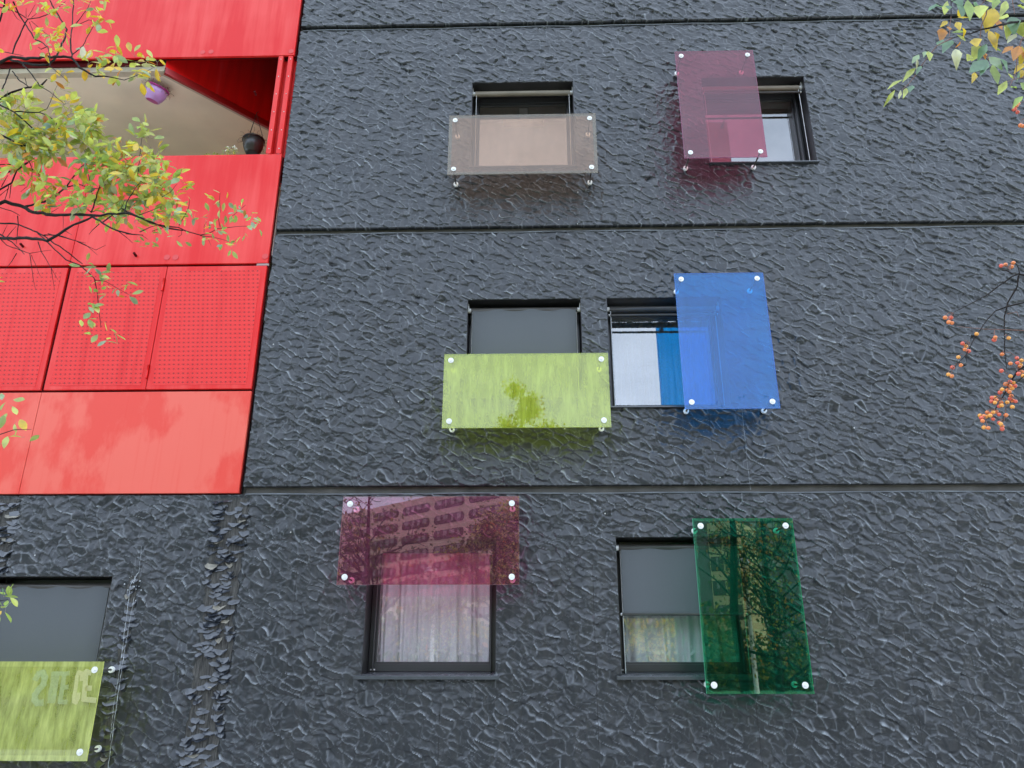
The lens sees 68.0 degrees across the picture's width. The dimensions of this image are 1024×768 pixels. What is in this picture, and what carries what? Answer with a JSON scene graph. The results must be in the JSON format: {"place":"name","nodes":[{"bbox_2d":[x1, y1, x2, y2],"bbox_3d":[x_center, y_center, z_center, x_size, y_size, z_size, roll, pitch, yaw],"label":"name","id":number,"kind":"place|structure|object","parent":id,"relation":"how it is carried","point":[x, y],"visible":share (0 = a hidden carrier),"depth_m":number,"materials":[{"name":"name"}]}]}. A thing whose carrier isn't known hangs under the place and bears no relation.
{"place":"outdoors","nodes":[
{"label":"outdoors","id":0,"kind":"place"},
{"label":"ground","id":1,"kind":"structure","parent":0,"visible":0},
{"bbox_2d":[0,0,1023,767],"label":"apartment building","id":2,"kind":"structure","parent":1,"relation":"on","point":[532,276],"depth_m":7.30,"materials":[{"name":"black concrete"}]},
{"bbox_2d":[0,575,112,722],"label":"window","id":3,"kind":"structure","parent":2,"relation":"in","point":[55,619],"depth_m":6.81,"materials":[{"name":"black glass"}]},
{"bbox_2d":[0,661,114,760],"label":"tinted panel","id":4,"kind":"object","parent":2,"relation":"attached to","point":[45,731],"visible":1,"depth_m":6.23,"materials":[{"name":"glass"}]},
{"bbox_2d":[0,0,303,495],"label":"balcony","id":5,"kind":"structure","parent":2,"relation":"attached to","point":[158,400],"depth_m":7.97,"materials":[{"name":"red metal"}]},
{"bbox_2d":[141,75,173,104],"bbox_3d":[-4.262,-3.668,9.180,0.375,0.595,0.354,12,-23,-29],"label":"hanging pot","id":6,"kind":"object","parent":5,"relation":"hanging from","point":[159,95],"visible":0.84,"depth_m":9.06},
{"bbox_2d":[206,145,237,154],"bbox_3d":[-3.261,-2.608,8.516,0.383,0.163,0.053,0,-20,1],"label":"parapet plant","id":7,"kind":"object","parent":5,"relation":"on","point":[228,147],"visible":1,"depth_m":8.51,"materials":[{"name":"green plant"}]},
{"bbox_2d":[238,111,266,154],"bbox_3d":[-3.218,-3.178,9.520,0.416,0.712,0.370,0,-20,1],"label":"hanging pot","id":8,"kind":"object","parent":5,"relation":"hanging from","point":[253,143],"visible":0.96,"depth_m":9.35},
{"bbox_2d":[337,496,514,582],"bbox_3d":[-0.718,1.415,6.780,1.570,0.765,0.348,0,-20,1],"label":"tinted panel","id":9,"kind":"object","parent":2,"relation":"attached to","point":[357,510],"visible":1,"depth_m":6.76,"materials":[{"name":"glass"}]},
{"bbox_2d":[353,536,498,679],"bbox_3d":[-0.712,2.261,7.071,1.665,1.820,0.955,0,-20,1],"label":"window","id":10,"kind":"structure","parent":2,"relation":"in","point":[378,547],"depth_m":6.91,"materials":[{"name":"black metal"}]},
{"bbox_2d":[377,553,489,661],"bbox_3d":[-0.712,1.995,7.103,1.120,1.180,0.101,0,-20,1],"label":"curtain","id":11,"kind":"object","parent":2,"relation":"hanging from","point":[434,607],"visible":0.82,"depth_m":7.08,"materials":[{"name":"fabric"}]},
{"bbox_2d":[447,113,597,186],"bbox_3d":[0.114,-2.498,8.204,1.575,0.755,0.348,0,-20,1],"label":"tinted panel","id":12,"kind":"object","parent":2,"relation":"attached to","point":[457,137],"visible":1,"depth_m":8.17,"materials":[{"name":"glass"}]},
{"bbox_2d":[469,82,576,168],"bbox_3d":[0.131,-2.618,8.868,1.660,1.810,0.925,0,-20,1],"label":"window","id":13,"kind":"structure","parent":2,"relation":"in","point":[494,145],"depth_m":9.40,"materials":[{"name":"grey glass"}]},
{"bbox_2d":[503,108,543,126],"bbox_3d":[0.142,-3.284,9.330,0.500,0.230,0.120,0,-20,1],"label":"ceiling lamp","id":14,"kind":"object","parent":2,"relation":"attached to","point":[523,121],"visible":0.99,"depth_m":9.29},
{"bbox_2d":[464,298,585,409],"bbox_3d":[0.133,-0.013,7.905,1.660,1.815,0.925,0,-20,1],"label":"window","id":15,"kind":"structure","parent":2,"relation":"in","point":[498,374],"depth_m":7.66,"materials":[{"name":"black glass"}]},
{"bbox_2d":[442,353,610,432],"bbox_3d":[0.136,0.109,7.240,1.555,0.735,0.348,0,-20,1],"label":"tinted panel","id":16,"kind":"object","parent":2,"relation":"attached to","point":[452,429],"visible":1,"depth_m":7.21,"materials":[{"name":"glass"}]},
{"bbox_2d":[614,319,706,404],"bbox_3d":[1.547,-0.262,8.050,1.092,1.235,0.091,0,-20,1],"label":"curtain","id":17,"kind":"object","parent":2,"relation":"hanging from","point":[657,370],"visible":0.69,"depth_m":8.07,"materials":[{"name":"white fabric"}]},
{"bbox_2d":[615,537,706,679],"bbox_3d":[1.532,2.244,7.019,1.665,1.820,0.955,0,-20,1],"label":"window","id":18,"kind":"structure","parent":2,"relation":"in","point":[658,576],"depth_m":6.82,"materials":[{"name":"grey glass"}]},
{"bbox_2d":[621,569,705,661],"bbox_3d":[1.535,1.977,7.046,1.122,1.180,0.104,0,-20,1],"label":"curtain","id":19,"kind":"object","parent":2,"relation":"hanging from","point":[663,638],"visible":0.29,"depth_m":6.93,"materials":[{"name":"fabric"}]},
{"bbox_2d":[605,297,733,408],"bbox_3d":[1.550,-0.023,7.873,1.655,1.815,0.925,0,-20,1],"label":"window","id":20,"kind":"structure","parent":2,"relation":"in","point":[707,369],"depth_m":8.35,"materials":[{"name":"black glass"}]},
{"bbox_2d":[674,50,767,170],"bbox_3d":[2.241,-2.978,8.327,0.860,1.415,0.348,0,-20,1],"label":"tinted panel","id":21,"kind":"object","parent":2,"relation":"attached to","point":[690,152],"visible":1,"depth_m":8.21,"materials":[{"name":"glass"}]},
{"bbox_2d":[673,272,779,413],"bbox_3d":[2.034,-0.379,7.371,0.870,1.405,0.348,0,-20,1],"label":"tinted panel","id":22,"kind":"object","parent":2,"relation":"attached to","point":[692,401],"visible":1,"depth_m":7.26,"materials":[{"name":"glass"}]},
{"bbox_2d":[691,518,813,693],"bbox_3d":[2.014,1.894,6.532,0.865,1.420,0.348,0,-20,1],"label":"tinted panel","id":23,"kind":"object","parent":2,"relation":"attached to","point":[754,638],"visible":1,"depth_m":6.37,"materials":[{"name":"glass"}]},
{"bbox_2d":[701,77,819,164],"bbox_3d":[2.753,-2.649,8.812,1.665,1.815,0.925,0,-20,1],"label":"window","id":24,"kind":"structure","parent":2,"relation":"in","point":[734,125],"depth_m":9.34,"materials":[{"name":"grey glass"}]},
{"label":"pavement","id":25,"kind":"structure","parent":0,"visible":0},
{"bbox_2d":[0,0,261,621],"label":"autumn tree","id":26,"kind":"object","parent":25,"relation":"on","point":[20,141],"visible":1,"depth_m":4.21,"materials":[{"name":"green plant"}]},
{"bbox_2d":[884,0,1023,430],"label":"crab apple tree","id":27,"kind":"object","parent":25,"relation":"on","point":[992,16],"visible":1,"depth_m":3.49,"materials":[{"name":"orange plant"}]}
]}

